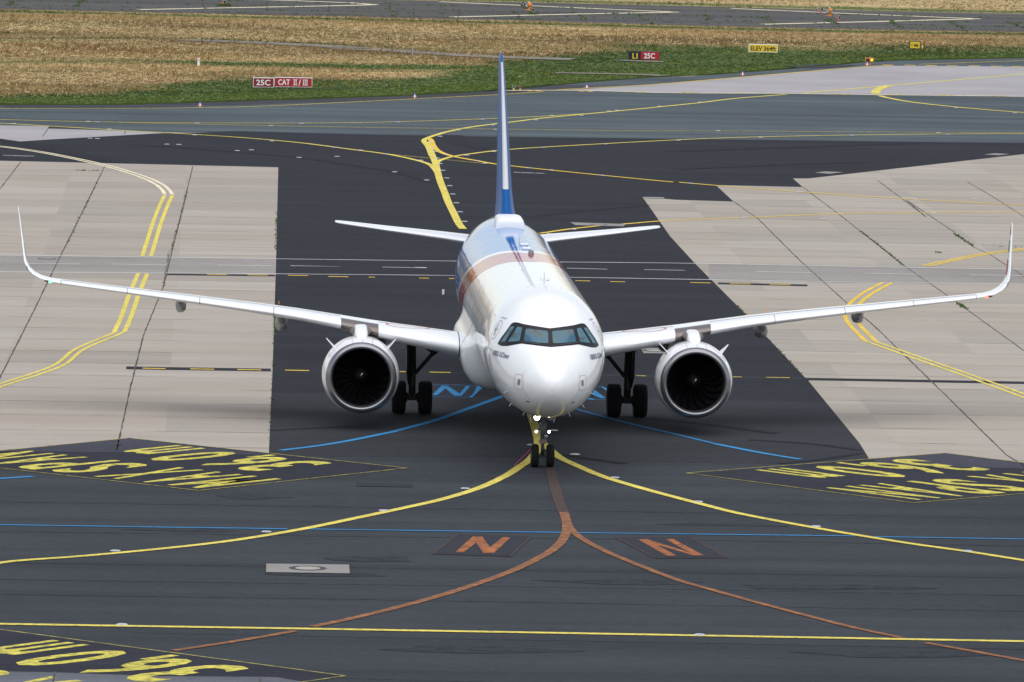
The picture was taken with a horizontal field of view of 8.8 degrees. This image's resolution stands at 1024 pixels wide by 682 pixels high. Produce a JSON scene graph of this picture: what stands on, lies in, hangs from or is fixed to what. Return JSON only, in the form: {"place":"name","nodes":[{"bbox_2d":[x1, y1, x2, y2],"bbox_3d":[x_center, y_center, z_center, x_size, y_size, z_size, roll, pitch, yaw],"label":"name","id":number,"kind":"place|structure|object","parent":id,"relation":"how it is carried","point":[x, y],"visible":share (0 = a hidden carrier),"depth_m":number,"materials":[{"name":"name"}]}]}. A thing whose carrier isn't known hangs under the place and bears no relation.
{"place":"outdoors","nodes":[
{"label":"outdoors","id":0,"kind":"place"},
{"bbox_2d":[0,125,202,140],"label":"concrete wedge","id":1,"kind":"object","parent":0,"point":[20,133],"visible":1,"depth_m":395.47,"materials":[{"name":"concrete"}]},
{"bbox_2d":[0,255,275,273],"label":"service road","id":2,"kind":"structure","parent":0,"point":[11,263],"depth_m":296.97,"materials":[{"name":"concrete"}]},
{"bbox_2d":[0,161,277,452],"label":"concrete apron","id":3,"kind":"object","parent":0,"point":[229,211],"visible":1,"depth_m":270.68,"materials":[{"name":"concrete"}]},
{"bbox_2d":[0,166,104,377],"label":"pavement joint","id":4,"kind":"object","parent":3,"relation":"on","point":[47,283],"visible":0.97,"depth_m":281.57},
{"bbox_2d":[0,332,124,387],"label":"double line","id":5,"kind":"object","parent":3,"relation":"on","point":[71,358],"visible":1,"depth_m":250.91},
{"bbox_2d":[3,146,173,194],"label":"double line","id":6,"kind":"object","parent":3,"relation":"on","point":[163,190],"visible":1,"depth_m":361.09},
{"bbox_2d":[112,273,148,331],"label":"double line","id":7,"kind":"object","parent":3,"relation":"on","point":[124,308],"visible":0.88,"depth_m":274.70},
{"bbox_2d":[3,438,268,454],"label":"painted ground","id":8,"kind":"structure","parent":3,"relation":"on","point":[111,445],"depth_m":219.98,"materials":[{"name":"black paint"}]},
{"bbox_2d":[124,445,203,453],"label":"sign lettering","id":9,"kind":"object","parent":8,"relation":"on","point":[143,452],"visible":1,"depth_m":219.47},
{"bbox_2d":[117,166,192,445],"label":"pavement joint","id":10,"kind":"object","parent":3,"relation":"on","point":[150,319],"visible":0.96,"depth_m":264.37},
{"bbox_2d":[140,195,173,255],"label":"double line","id":11,"kind":"object","parent":3,"relation":"on","point":[146,242],"visible":1,"depth_m":320.52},
{"bbox_2d":[126,366,270,370],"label":"black strip","id":12,"kind":"object","parent":3,"relation":"on","point":[197,368],"visible":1,"depth_m":248.22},
{"bbox_2d":[65,169,1015,448],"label":"weeds","id":13,"kind":"object","parent":3,"relation":"on","point":[275,245],"visible":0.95,"depth_m":310.53,"materials":[{"name":"green plant"}]},
{"bbox_2d":[0,85,593,107],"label":"taxiway shoulder","id":14,"kind":"object","parent":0,"point":[532,89],"visible":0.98,"depth_m":436.01},
{"bbox_2d":[0,92,532,108],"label":"edge line","id":15,"kind":"object","parent":14,"relation":"on","point":[245,106],"visible":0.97,"depth_m":427.98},
{"bbox_2d":[183,39,575,59],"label":"dirt path","id":16,"kind":"structure","parent":0,"point":[368,48],"depth_m":511.62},
{"bbox_2d":[0,126,1023,681],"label":"apron","id":17,"kind":"object","parent":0,"point":[520,502],"visible":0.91,"depth_m":188.16,"materials":[{"name":"asphalt"}]},
{"bbox_2d":[0,671,301,681],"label":"painted ground","id":18,"kind":"structure","parent":17,"relation":"on","point":[11,676],"depth_m":165.99,"materials":[{"name":"paint"}]},
{"bbox_2d":[0,630,341,680],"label":"painted ground","id":19,"kind":"structure","parent":17,"relation":"on","point":[8,661],"depth_m":168.85,"materials":[{"name":"paint"}]},
{"bbox_2d":[0,640,86,654],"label":"sign lettering","id":20,"kind":"object","parent":19,"relation":"on","point":[11,651],"visible":1,"depth_m":171.19},
{"bbox_2d":[16,650,124,664],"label":"sign lettering","id":21,"kind":"object","parent":19,"relation":"on","point":[34,661],"visible":1,"depth_m":169.35},
{"bbox_2d":[80,659,190,672],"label":"sign lettering","id":22,"kind":"object","parent":19,"relation":"on","point":[138,665],"visible":1,"depth_m":168.28},
{"bbox_2d":[0,629,346,681],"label":"sign frame","id":23,"kind":"object","parent":19,"relation":"on","point":[193,655],"visible":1,"depth_m":170.15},
{"bbox_2d":[126,665,247,681],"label":"sign lettering","id":24,"kind":"object","parent":19,"relation":"on","point":[147,677],"visible":1,"depth_m":167.15},
{"bbox_2d":[122,527,233,531],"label":"oil stain","id":25,"kind":"object","parent":17,"relation":"on","point":[179,529],"visible":1,"depth_m":197.50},
{"bbox_2d":[0,438,401,489],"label":"painted ground","id":26,"kind":"structure","parent":17,"relation":"on","point":[296,471],"depth_m":214.63,"materials":[{"name":"paint"}]},
{"bbox_2d":[0,454,83,463],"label":"sign lettering","id":27,"kind":"object","parent":26,"relation":"on","point":[40,459],"visible":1,"depth_m":215.92},
{"bbox_2d":[20,460,118,469],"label":"sign lettering","id":28,"kind":"object","parent":26,"relation":"on","point":[34,466],"visible":1,"depth_m":214.39},
{"bbox_2d":[53,463,146,471],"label":"sign lettering","id":29,"kind":"object","parent":26,"relation":"on","point":[99,467],"visible":1,"depth_m":213.87},
{"bbox_2d":[97,467,199,478],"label":"sign lettering","id":30,"kind":"object","parent":26,"relation":"on","point":[138,474],"visible":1,"depth_m":212.37},
{"bbox_2d":[152,452,234,460],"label":"sign lettering","id":31,"kind":"object","parent":26,"relation":"on","point":[164,458],"visible":1,"depth_m":217.83},
{"bbox_2d":[145,472,242,481],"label":"sign lettering","id":32,"kind":"object","parent":26,"relation":"on","point":[202,475],"visible":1,"depth_m":211.73},
{"bbox_2d":[0,438,404,489],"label":"sign frame","id":33,"kind":"object","parent":26,"relation":"on","point":[208,446],"visible":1,"depth_m":214.83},
{"bbox_2d":[168,476,277,487],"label":"sign lettering","id":34,"kind":"object","parent":26,"relation":"on","point":[224,481],"visible":1,"depth_m":210.42},
{"bbox_2d":[203,457,286,464],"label":"sign lettering","id":35,"kind":"object","parent":26,"relation":"on","point":[246,461],"visible":1,"depth_m":216.69},
{"bbox_2d":[238,461,329,470],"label":"sign lettering","id":36,"kind":"object","parent":26,"relation":"on","point":[256,468],"visible":1,"depth_m":215.54},
{"bbox_2d":[172,630,296,650],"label":"orange line","id":37,"kind":"object","parent":17,"relation":"on","point":[256,637],"visible":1,"depth_m":173.29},
{"bbox_2d":[0,414,540,563],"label":"taxi line","id":38,"kind":"object","parent":17,"relation":"on","point":[534,425],"visible":0.8,"depth_m":202.86,"materials":[{"name":"paint"}]},
{"bbox_2d":[266,564,349,572],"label":"drain cover","id":39,"kind":"object","parent":17,"relation":"on","point":[316,568],"visible":1,"depth_m":188.60,"materials":[{"name":"grey metal"}]},
{"bbox_2d":[263,572,381,575],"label":"oil stain","id":40,"kind":"object","parent":17,"relation":"on","point":[335,574],"visible":1,"depth_m":187.53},
{"bbox_2d":[324,556,411,561],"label":"oil stain","id":41,"kind":"object","parent":17,"relation":"on","point":[374,558],"visible":1,"depth_m":191.31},
{"bbox_2d":[310,512,570,626],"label":"orange line","id":42,"kind":"object","parent":17,"relation":"on","point":[561,540],"visible":1,"depth_m":187.04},
{"bbox_2d":[435,534,529,555],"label":"painted ground","id":43,"kind":"structure","parent":17,"relation":"on","point":[510,545],"depth_m":195.15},
{"bbox_2d":[456,536,509,552],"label":"orange letter","id":44,"kind":"object","parent":43,"relation":"on","point":[481,542],"visible":1,"depth_m":195.15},
{"bbox_2d":[0,524,1017,538],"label":"blue line","id":45,"kind":"object","parent":17,"relation":"on","point":[513,531],"visible":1,"depth_m":198.58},
{"bbox_2d":[4,531,1014,545],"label":"pavement seam","id":46,"kind":"object","parent":17,"relation":"on","point":[451,537],"visible":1,"depth_m":196.83,"materials":[{"name":"asphalt"}]},
{"bbox_2d":[0,623,1023,641],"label":"taxi line","id":47,"kind":"object","parent":17,"relation":"on","point":[509,632],"visible":1,"depth_m":176.02,"materials":[{"name":"paint"}]},
{"bbox_2d":[0,501,1023,518],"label":"pavement seam","id":48,"kind":"object","parent":17,"relation":"on","point":[509,509],"visible":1,"depth_m":204.43,"materials":[{"name":"asphalt"}]},
{"bbox_2d":[8,562,1023,577],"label":"pavement seam","id":49,"kind":"object","parent":17,"relation":"on","point":[550,570],"visible":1,"depth_m":189.52,"materials":[{"name":"asphalt"}]},
{"bbox_2d":[545,467,568,512],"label":"orange line","id":50,"kind":"object","parent":17,"relation":"on","point":[556,492],"visible":1,"depth_m":210.11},
{"bbox_2d":[337,456,789,463],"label":"pavement seam","id":51,"kind":"object","parent":17,"relation":"on","point":[555,459],"visible":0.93,"depth_m":219.10,"materials":[{"name":"concrete"}]},
{"bbox_2d":[269,393,868,463],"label":"asphalt patch","id":52,"kind":"object","parent":17,"relation":"on","point":[501,427],"visible":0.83,"depth_m":227.85,"materials":[{"name":"asphalt"}]},
{"bbox_2d":[281,432,392,449],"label":"blue line","id":53,"kind":"object","parent":52,"relation":"on","point":[340,441],"visible":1,"depth_m":223.34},
{"bbox_2d":[389,395,502,431],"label":"blue line","id":54,"kind":"object","parent":52,"relation":"on","point":[459,411],"visible":0.7,"depth_m":233.08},
{"bbox_2d":[18,52,1012,466],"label":"airliner","id":55,"kind":"object","parent":52,"relation":"on","point":[526,336],"visible":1,"depth_m":227.87,"materials":[{"name":"white paint"}]},
{"bbox_2d":[576,409,717,443],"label":"blue line","id":56,"kind":"object","parent":52,"relation":"on","point":[646,427],"visible":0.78,"depth_m":229.97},
{"bbox_2d":[650,418,777,432],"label":"tyre mark","id":57,"kind":"object","parent":52,"relation":"on","point":[715,425],"visible":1,"depth_m":231.14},
{"bbox_2d":[750,439,861,449],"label":"tyre mark","id":58,"kind":"object","parent":52,"relation":"on","point":[810,443],"visible":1,"depth_m":225.68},
{"bbox_2d":[534,579,699,584],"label":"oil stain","id":59,"kind":"object","parent":17,"relation":"on","point":[629,581],"visible":1,"depth_m":187.21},
{"bbox_2d":[618,537,724,557],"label":"painted ground","id":60,"kind":"structure","parent":17,"relation":"on","point":[699,547],"depth_m":195.56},
{"bbox_2d":[639,539,701,554],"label":"orange letter","id":61,"kind":"object","parent":60,"relation":"on","point":[654,544],"visible":1,"depth_m":195.44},
{"bbox_2d":[661,523,783,525],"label":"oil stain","id":62,"kind":"object","parent":17,"relation":"on","point":[731,524],"visible":1,"depth_m":201.59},
{"bbox_2d":[561,514,902,637],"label":"orange line","id":63,"kind":"object","parent":17,"relation":"on","point":[569,525],"visible":1,"depth_m":187.89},
{"bbox_2d":[534,438,1023,560],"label":"taxi line","id":64,"kind":"object","parent":17,"relation":"on","point":[564,459],"visible":0.84,"depth_m":205.50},
{"bbox_2d":[693,453,1023,501],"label":"painted ground","id":65,"kind":"structure","parent":17,"relation":"on","point":[815,483],"depth_m":215.05,"materials":[{"name":"paint"}]},
{"bbox_2d":[759,468,843,477],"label":"sign lettering","id":66,"kind":"object","parent":65,"relation":"on","point":[823,475],"visible":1,"depth_m":216.23},
{"bbox_2d":[689,453,1023,502],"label":"sign frame","id":67,"kind":"object","parent":65,"relation":"on","point":[852,494],"visible":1,"depth_m":215.08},
{"bbox_2d":[817,466,904,476],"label":"sign lettering","id":68,"kind":"object","parent":65,"relation":"on","point":[887,473],"visible":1,"depth_m":217.11},
{"bbox_2d":[828,486,939,499],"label":"sign lettering","id":69,"kind":"object","parent":65,"relation":"on","point":[886,492],"visible":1,"depth_m":211.05},
{"bbox_2d":[860,462,941,472],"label":"sign lettering","id":70,"kind":"object","parent":65,"relation":"on","point":[900,466],"visible":1,"depth_m":218.83},
{"bbox_2d":[861,483,960,495],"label":"sign lettering","id":71,"kind":"object","parent":65,"relation":"on","point":[903,488],"visible":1,"depth_m":212.20},
{"bbox_2d":[908,481,1004,493],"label":"sign lettering","id":72,"kind":"object","parent":65,"relation":"on","point":[948,487],"visible":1,"depth_m":212.56},
{"bbox_2d":[933,479,1023,490],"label":"sign lettering","id":73,"kind":"object","parent":65,"relation":"on","point":[1011,488],"visible":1,"depth_m":213.91},
{"bbox_2d":[924,642,1023,660],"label":"orange line","id":74,"kind":"object","parent":17,"relation":"on","point":[974,651],"visible":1,"depth_m":174.02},
{"bbox_2d":[0,131,1023,402],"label":"asphalt road","id":75,"kind":"structure","parent":0,"point":[370,277],"depth_m":334.78,"materials":[{"name":"asphalt"}]},
{"bbox_2d":[0,139,129,162],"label":"tyre mark","id":76,"kind":"object","parent":75,"relation":"on","point":[97,158],"visible":1,"depth_m":377.38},
{"bbox_2d":[4,123,440,173],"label":"taxi line","id":77,"kind":"object","parent":75,"relation":"on","point":[434,169],"visible":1,"depth_m":386.30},
{"bbox_2d":[133,144,354,164],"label":"tyre mark","id":78,"kind":"object","parent":75,"relation":"on","point":[337,162],"visible":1,"depth_m":379.10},
{"bbox_2d":[348,165,436,182],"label":"tyre mark","id":79,"kind":"object","parent":75,"relation":"on","point":[415,177],"visible":1,"depth_m":363.36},
{"bbox_2d":[423,142,466,228],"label":"taxi line","id":80,"kind":"object","parent":75,"relation":"on","point":[447,200],"visible":1,"depth_m":350.67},
{"bbox_2d":[432,384,479,397],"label":"painted ground","id":81,"kind":"structure","parent":75,"relation":"on","point":[469,391],"depth_m":241.81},
{"bbox_2d":[433,386,481,397],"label":"blue letter","id":82,"kind":"object","parent":81,"relation":"on","point":[451,390],"visible":0.89,"depth_m":241.66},
{"bbox_2d":[443,135,488,147],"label":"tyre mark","id":83,"kind":"object","parent":75,"relation":"on","point":[459,140],"visible":1,"depth_m":394.58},
{"bbox_2d":[29,255,986,268],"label":"road marking","id":84,"kind":"object","parent":75,"relation":"on","point":[422,260],"visible":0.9,"depth_m":303.78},
{"bbox_2d":[76,272,996,283],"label":"road marking","id":85,"kind":"object","parent":75,"relation":"on","point":[581,277],"visible":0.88,"depth_m":294.74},
{"bbox_2d":[524,205,650,216],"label":"tyre mark","id":86,"kind":"object","parent":75,"relation":"on","point":[584,210],"visible":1,"depth_m":337.61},
{"bbox_2d":[461,372,803,379],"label":"grey strip","id":87,"kind":"object","parent":75,"relation":"on","point":[732,376],"visible":0.5,"depth_m":249.07,"materials":[{"name":"concrete"}]},
{"bbox_2d":[438,133,1023,164],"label":"taxi line","id":88,"kind":"object","parent":75,"relation":"on","point":[439,160],"visible":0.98,"depth_m":399.63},
{"bbox_2d":[670,142,915,151],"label":"tyre mark","id":89,"kind":"object","parent":75,"relation":"on","point":[696,150],"visible":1,"depth_m":395.36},
{"bbox_2d":[0,58,1023,142],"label":"taxiway","id":90,"kind":"structure","parent":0,"point":[842,116],"depth_m":423.41,"materials":[{"name":"asphalt"}]},
{"bbox_2d":[119,122,1003,132],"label":"taxi line","id":91,"kind":"object","parent":90,"relation":"on","point":[619,130],"visible":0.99,"depth_m":409.44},
{"bbox_2d":[421,94,787,154],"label":"taxi line","id":92,"kind":"object","parent":90,"relation":"on","point":[423,140],"visible":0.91,"depth_m":423.50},
{"bbox_2d":[0,0,1023,103],"bbox_3d":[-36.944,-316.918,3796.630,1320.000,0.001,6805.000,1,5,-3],"label":"ground","id":93,"kind":"structure","parent":0,"point":[815,4],"depth_m":520.62,"materials":[{"name":"plant"}]},
{"bbox_2d":[253,77,273,87],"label":"airfield sign","id":94,"kind":"object","parent":93,"relation":"on","point":[262,82],"visible":1,"depth_m":451.15,"materials":[{"name":"red metal"}]},
{"bbox_2d":[274,77,311,88],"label":"airfield sign","id":95,"kind":"object","parent":93,"relation":"on","point":[293,82],"visible":1,"depth_m":451.93,"materials":[{"name":"red metal"}]},
{"bbox_2d":[0,57,1023,104],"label":"turf edge","id":96,"kind":"object","parent":93,"relation":"on","point":[481,90],"visible":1,"depth_m":450.67,"materials":[{"name":"green"}]},
{"bbox_2d":[0,0,1023,31],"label":"old taxiway","id":97,"kind":"structure","parent":93,"relation":"on","point":[493,10],"depth_m":589.38,"materials":[{"name":"asphalt"}]},
{"bbox_2d":[138,0,377,9],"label":"closed marking","id":98,"kind":"object","parent":97,"relation":"on","point":[278,6],"visible":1,"depth_m":592.59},
{"bbox_2d":[5,0,1023,30],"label":"weeds","id":99,"kind":"object","parent":97,"relation":"on","point":[519,16],"visible":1,"depth_m":584.53,"materials":[{"name":"green plant"}]},
{"bbox_2d":[8,0,1021,29],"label":"pavement joint","id":100,"kind":"object","parent":97,"relation":"on","point":[576,11],"visible":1,"depth_m":584.60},
{"bbox_2d":[453,2,669,16],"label":"closed marking","id":101,"kind":"object","parent":97,"relation":"on","point":[563,14],"visible":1,"depth_m":595.06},
{"bbox_2d":[730,8,978,23],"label":"closed marking","id":102,"kind":"object","parent":97,"relation":"on","point":[863,21],"visible":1,"depth_m":593.00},
{"bbox_2d":[1,0,1023,16],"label":"grass","id":103,"kind":"structure","parent":93,"relation":"on","point":[951,6],"depth_m":620.38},
{"bbox_2d":[628,51,659,59],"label":"airfield sign","id":104,"kind":"object","parent":93,"relation":"on","point":[646,55],"visible":1,"depth_m":502.80,"materials":[{"name":"red"}]},
{"bbox_2d":[748,44,777,52],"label":"airfield sign","id":105,"kind":"object","parent":93,"relation":"on","point":[771,48],"visible":1,"depth_m":519.14,"materials":[{"name":"yellow metal"}]},
{"bbox_2d":[572,66,1023,96],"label":"concrete taxiway","id":106,"kind":"structure","parent":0,"point":[872,77],"depth_m":474.34,"materials":[{"name":"concrete"}]},
{"bbox_2d":[556,65,890,89],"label":"edge line","id":107,"kind":"object","parent":106,"relation":"on","point":[727,78],"visible":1,"depth_m":478.07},
{"bbox_2d":[643,154,1023,461],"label":"concrete apron","id":108,"kind":"object","parent":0,"point":[880,419],"visible":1,"depth_m":290.74,"materials":[{"name":"concrete"}]},
{"bbox_2d":[426,138,1015,204],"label":"taxi line","id":109,"kind":"object","parent":108,"relation":"on","point":[433,144],"visible":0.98,"depth_m":364.30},
{"bbox_2d":[541,212,936,232],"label":"taxi line","id":110,"kind":"object","parent":108,"relation":"on","point":[735,217],"visible":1,"depth_m":333.71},
{"bbox_2d":[709,264,1023,283],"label":"service road","id":111,"kind":"structure","parent":108,"relation":"on","point":[823,273],"depth_m":299.85,"materials":[{"name":"concrete"}]},
{"bbox_2d":[843,282,892,341],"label":"double line","id":112,"kind":"object","parent":108,"relation":"on","point":[851,326],"visible":0.71,"depth_m":283.10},
{"bbox_2d":[733,201,1022,464],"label":"pavement joint","id":113,"kind":"object","parent":108,"relation":"on","point":[893,344],"visible":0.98,"depth_m":259.14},
{"bbox_2d":[803,378,1023,383],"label":"black strip","id":114,"kind":"object","parent":108,"relation":"on","point":[942,381],"visible":1,"depth_m":249.13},
{"bbox_2d":[865,341,1023,397],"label":"double line","id":115,"kind":"object","parent":108,"relation":"on","point":[948,369],"visible":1,"depth_m":254.02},
{"bbox_2d":[874,453,1023,467],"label":"painted ground","id":116,"kind":"structure","parent":108,"relation":"on","point":[953,460],"depth_m":220.85,"materials":[{"name":"black paint"}]},
{"bbox_2d":[893,459,988,470],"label":"sign lettering","id":117,"kind":"object","parent":116,"relation":"on","point":[907,461],"visible":1,"depth_m":219.52},
{"bbox_2d":[921,248,1023,265],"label":"double line","id":118,"kind":"object","parent":108,"relation":"on","point":[969,257],"visible":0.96,"depth_m":311.06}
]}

